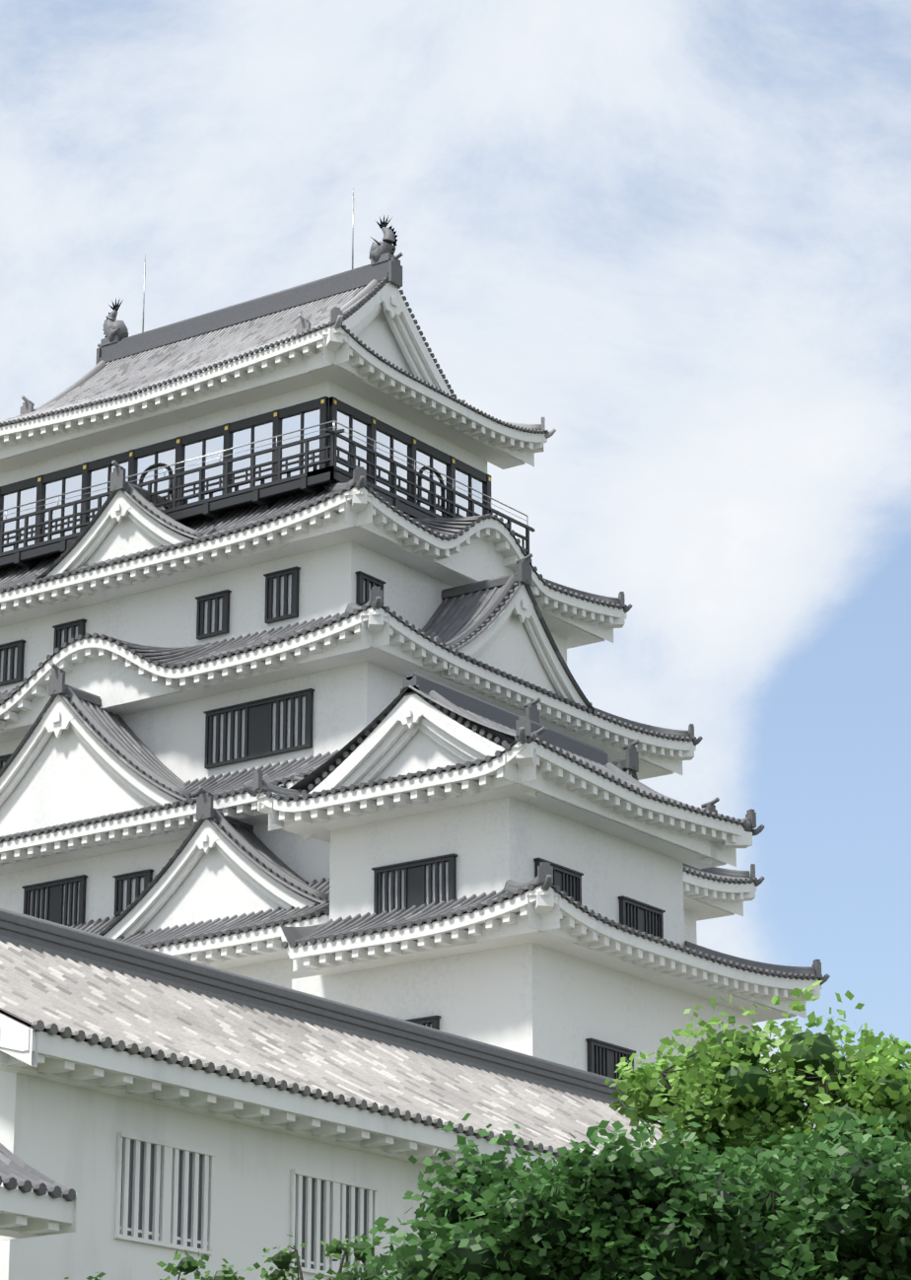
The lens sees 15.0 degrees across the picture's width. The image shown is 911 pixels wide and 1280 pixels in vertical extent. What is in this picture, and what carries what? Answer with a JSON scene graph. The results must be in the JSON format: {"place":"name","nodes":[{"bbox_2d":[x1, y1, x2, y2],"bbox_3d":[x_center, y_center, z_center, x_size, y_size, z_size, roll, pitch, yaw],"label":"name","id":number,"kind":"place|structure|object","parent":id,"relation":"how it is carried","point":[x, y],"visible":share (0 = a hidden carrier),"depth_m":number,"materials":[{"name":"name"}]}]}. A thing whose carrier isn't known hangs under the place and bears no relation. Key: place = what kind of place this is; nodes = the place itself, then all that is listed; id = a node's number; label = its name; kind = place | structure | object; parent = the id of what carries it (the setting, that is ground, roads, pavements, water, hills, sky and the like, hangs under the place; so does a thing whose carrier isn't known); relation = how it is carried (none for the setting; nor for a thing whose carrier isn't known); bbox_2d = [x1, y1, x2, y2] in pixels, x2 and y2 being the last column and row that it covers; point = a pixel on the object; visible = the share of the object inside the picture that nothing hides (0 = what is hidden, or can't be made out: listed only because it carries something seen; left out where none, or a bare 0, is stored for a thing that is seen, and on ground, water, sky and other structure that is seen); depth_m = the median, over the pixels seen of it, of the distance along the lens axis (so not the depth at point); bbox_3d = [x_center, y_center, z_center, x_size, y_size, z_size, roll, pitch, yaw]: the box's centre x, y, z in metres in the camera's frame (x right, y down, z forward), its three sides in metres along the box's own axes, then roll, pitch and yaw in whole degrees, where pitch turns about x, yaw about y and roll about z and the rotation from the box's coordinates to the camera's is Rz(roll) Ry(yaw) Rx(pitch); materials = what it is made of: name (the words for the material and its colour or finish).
{"place":"outdoors","nodes":[
{"label":"outdoors","id":0,"kind":"place"},
{"bbox_2d":[0,282,821,1079],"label":"castle","id":1,"kind":"structure","parent":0,"point":[548,974],"depth_m":99.62,"materials":[{"name":"white paint"}]},
{"bbox_2d":[0,573,447,1027],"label":"windows","id":2,"kind":"structure","parent":1,"relation":"in","point":[243,726],"depth_m":99.55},
{"bbox_2d":[0,188,528,525],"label":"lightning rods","id":3,"kind":"object","parent":1,"relation":"attached to","point":[220,452],"visible":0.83,"depth_m":106.39,"materials":[{"name":"grey metal"}]},
{"bbox_2d":[37,399,491,482],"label":"castle gold crests","id":4,"kind":"object","parent":1,"relation":"attached to","point":[275,414],"visible":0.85,"depth_m":106.76,"materials":[{"name":"gold metal"}]},
{"bbox_2d":[0,215,830,985],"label":"tiled roofs","id":5,"kind":"structure","parent":1,"relation":"on","point":[150,360],"depth_m":100.99,"materials":[{"name":"grey tile"}]},
{"bbox_2d":[0,0,910,1128],"label":"sky","id":6,"kind":"structure","parent":0,"point":[674,237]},
{"bbox_2d":[603,980,910,1182],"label":"zelkova tree","id":7,"kind":"object","parent":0,"point":[732,1092],"depth_m":40.03,"materials":[{"name":"green plant"}]},
{"label":"ground","id":8,"kind":"structure","parent":0,"visible":0},
{"bbox_2d":[177,1271,236,1279],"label":"branches","id":9,"kind":"object","parent":8,"relation":"on","point":[203,1279],"visible":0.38,"depth_m":45.07,"materials":[{"name":"grey plant"}]},
{"bbox_2d":[155,1249,254,1279],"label":"foliage shrub","id":10,"kind":"object","parent":9,"relation":"on","point":[187,1264],"visible":0.98,"depth_m":44.86,"materials":[{"name":"green plant"}]},
{"bbox_2d":[0,1011,571,1279],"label":"building walls","id":11,"kind":"structure","parent":8,"relation":"on","point":[73,1112],"depth_m":50.15,"materials":[{"name":"white paint"}]},
{"bbox_2d":[120,1137,366,1277],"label":"windows","id":12,"kind":"structure","parent":11,"relation":"in","point":[200,1199],"depth_m":50.53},
{"bbox_2d":[0,907,681,1201],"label":"building roof","id":13,"kind":"structure","parent":11,"relation":"on","point":[64,981],"depth_m":56.69,"materials":[{"name":"grey tile"}]},
{"bbox_2d":[280,1241,384,1279],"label":"branches","id":14,"kind":"object","parent":8,"relation":"on","point":[300,1268],"visible":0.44,"depth_m":44.27,"materials":[{"name":"grey plant"}]},
{"bbox_2d":[253,1233,396,1279],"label":"shrub foliage","id":15,"kind":"object","parent":14,"relation":"on","point":[281,1259],"visible":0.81,"depth_m":44.51,"materials":[{"name":"green plant"}]},
{"bbox_2d":[484,1158,809,1257],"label":"branches","id":16,"kind":"object","parent":8,"relation":"on","point":[772,1193],"depth_m":35.00,"materials":[{"name":"grey plant"}]},
{"bbox_2d":[359,1107,893,1279],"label":"bush","id":17,"kind":"object","parent":16,"relation":"on","point":[566,1222],"visible":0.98,"depth_m":34.31,"materials":[{"name":"green plant"}]},
{"bbox_2d":[744,1190,909,1270],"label":"branches","id":18,"kind":"object","parent":8,"relation":"on","point":[845,1258],"depth_m":34.67,"materials":[{"name":"grey plant"}]},
{"bbox_2d":[667,1107,910,1279],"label":"bush","id":19,"kind":"object","parent":18,"relation":"attached to","point":[866,1219],"visible":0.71,"depth_m":34.41,"materials":[{"name":"green plant"}]},
{"bbox_3d":[-4.848,12.010,43.695,0.849,7.665,0.754,-13,-22,34],"label":"shrub trunk","id":20,"kind":"object","parent":8,"relation":"on","visible":0},
{"bbox_2d":[64,1272,105,1279],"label":"shrub foliage","id":21,"kind":"object","parent":20,"relation":"on","point":[101,1275],"visible":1,"depth_m":44.83,"materials":[{"name":"green plant"}]}
]}

